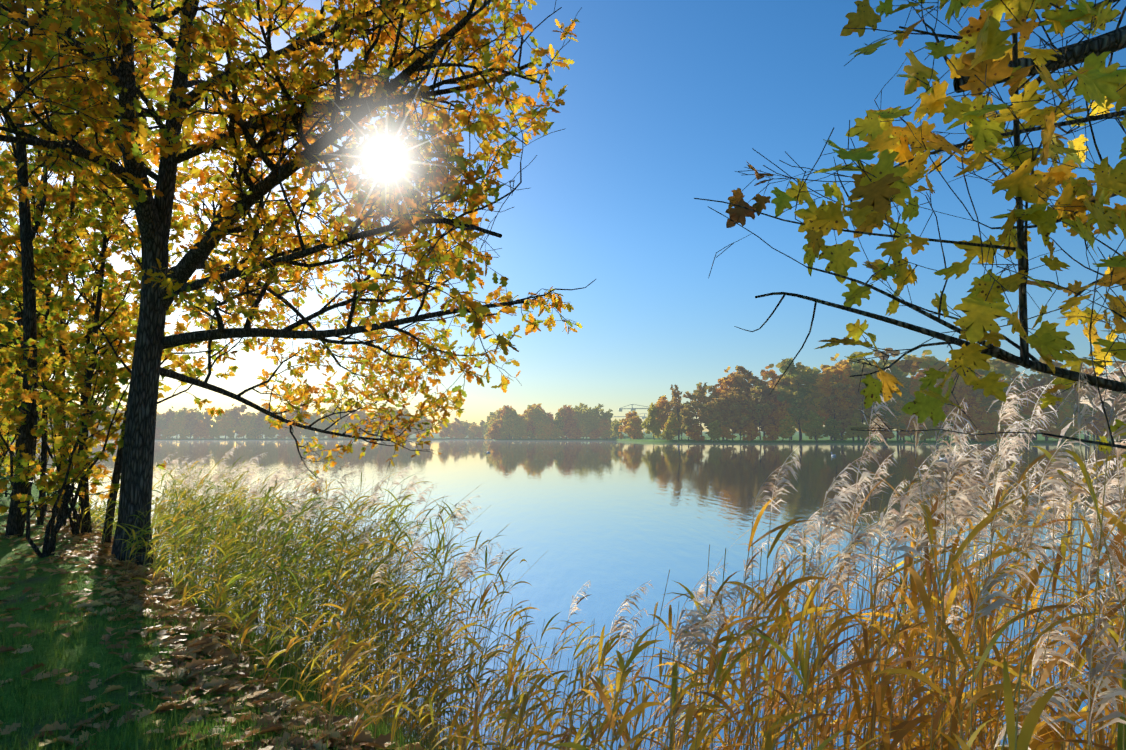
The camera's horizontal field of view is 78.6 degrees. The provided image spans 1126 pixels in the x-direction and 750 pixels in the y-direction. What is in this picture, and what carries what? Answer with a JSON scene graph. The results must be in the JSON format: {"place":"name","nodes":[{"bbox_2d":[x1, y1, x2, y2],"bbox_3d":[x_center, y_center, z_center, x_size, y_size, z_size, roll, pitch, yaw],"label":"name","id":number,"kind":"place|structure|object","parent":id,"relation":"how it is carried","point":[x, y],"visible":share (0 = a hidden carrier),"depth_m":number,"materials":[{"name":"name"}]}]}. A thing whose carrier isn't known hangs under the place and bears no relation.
{"place":"outdoors","nodes":[
{"label":"outdoors","id":0,"kind":"place"},
{"bbox_2d":[0,431,1125,749],"bbox_3d":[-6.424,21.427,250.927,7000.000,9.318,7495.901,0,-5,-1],"label":"ground","id":1,"kind":"structure","parent":0,"point":[70,653],"depth_m":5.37,"materials":[{"name":"green plant"}]},
{"bbox_2d":[0,271,74,469],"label":"bank trees","id":2,"kind":"object","parent":1,"relation":"on","point":[7,324],"visible":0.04,"depth_m":31.21,"materials":[{"name":"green plant"}]},
{"bbox_2d":[0,263,190,557],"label":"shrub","id":3,"kind":"object","parent":1,"relation":"on","point":[64,475],"visible":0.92,"depth_m":9.89,"materials":[{"name":"plant"}]},
{"bbox_2d":[0,0,258,547],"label":"tree","id":4,"kind":"object","parent":1,"relation":"on","point":[27,266],"visible":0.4,"depth_m":11.62,"materials":[{"name":"plant"}]},
{"bbox_2d":[0,504,423,749],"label":"fallen leaves","id":5,"kind":"object","parent":1,"relation":"on","point":[208,644],"visible":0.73,"depth_m":4.80,"materials":[{"name":"brown plant"}]},
{"bbox_2d":[0,0,595,570],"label":"tree","id":6,"kind":"object","parent":1,"relation":"on","point":[304,108],"visible":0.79,"depth_m":8.04,"materials":[{"name":"plant"}]},
{"bbox_2d":[39,348,1125,441],"bbox_3d":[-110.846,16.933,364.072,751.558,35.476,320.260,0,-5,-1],"label":"trees","id":7,"kind":"object","parent":1,"relation":"on","point":[809,402],"visible":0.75,"depth_m":251.47,"materials":[{"name":"green plant"}]},
{"bbox_2d":[56,362,1125,749],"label":"reed stems","id":8,"kind":"object","parent":1,"relation":"on","point":[234,554],"visible":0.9,"depth_m":3.63,"materials":[{"name":"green plant"}]},
{"bbox_2d":[614,413,646,431],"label":"tower crane","id":9,"kind":"object","parent":1,"relation":"on","point":[643,417],"visible":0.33,"depth_m":753.01,"materials":[{"name":"green paint"}]},
{"bbox_2d":[619,404,648,411],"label":"tower crane","id":10,"kind":"object","parent":1,"relation":"on","point":[631,409],"visible":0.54,"depth_m":616.26,"materials":[{"name":"green paint"}]},
{"bbox_2d":[694,0,1125,466],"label":"tree","id":11,"kind":"object","parent":1,"relation":"on","point":[884,182],"visible":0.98,"depth_m":2.13,"materials":[{"name":"plant"}]},
{"bbox_2d":[0,0,1125,431],"label":"sky","id":12,"kind":"structure","parent":0,"point":[665,100],"materials":[{"name":"blue"}]},
{"bbox_2d":[323,87,451,225],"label":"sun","id":13,"kind":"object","parent":12,"relation":"in","point":[385,158],"visible":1,"depth_m":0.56,"materials":[{"name":"white"}]},
{"bbox_2d":[7,440,1125,749],"bbox_3d":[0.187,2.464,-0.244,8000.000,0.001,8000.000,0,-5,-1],"label":"lake water","id":14,"kind":"structure","parent":0,"point":[617,524],"depth_m":19.12,"materials":[{"name":"blue liquid"}]}
]}

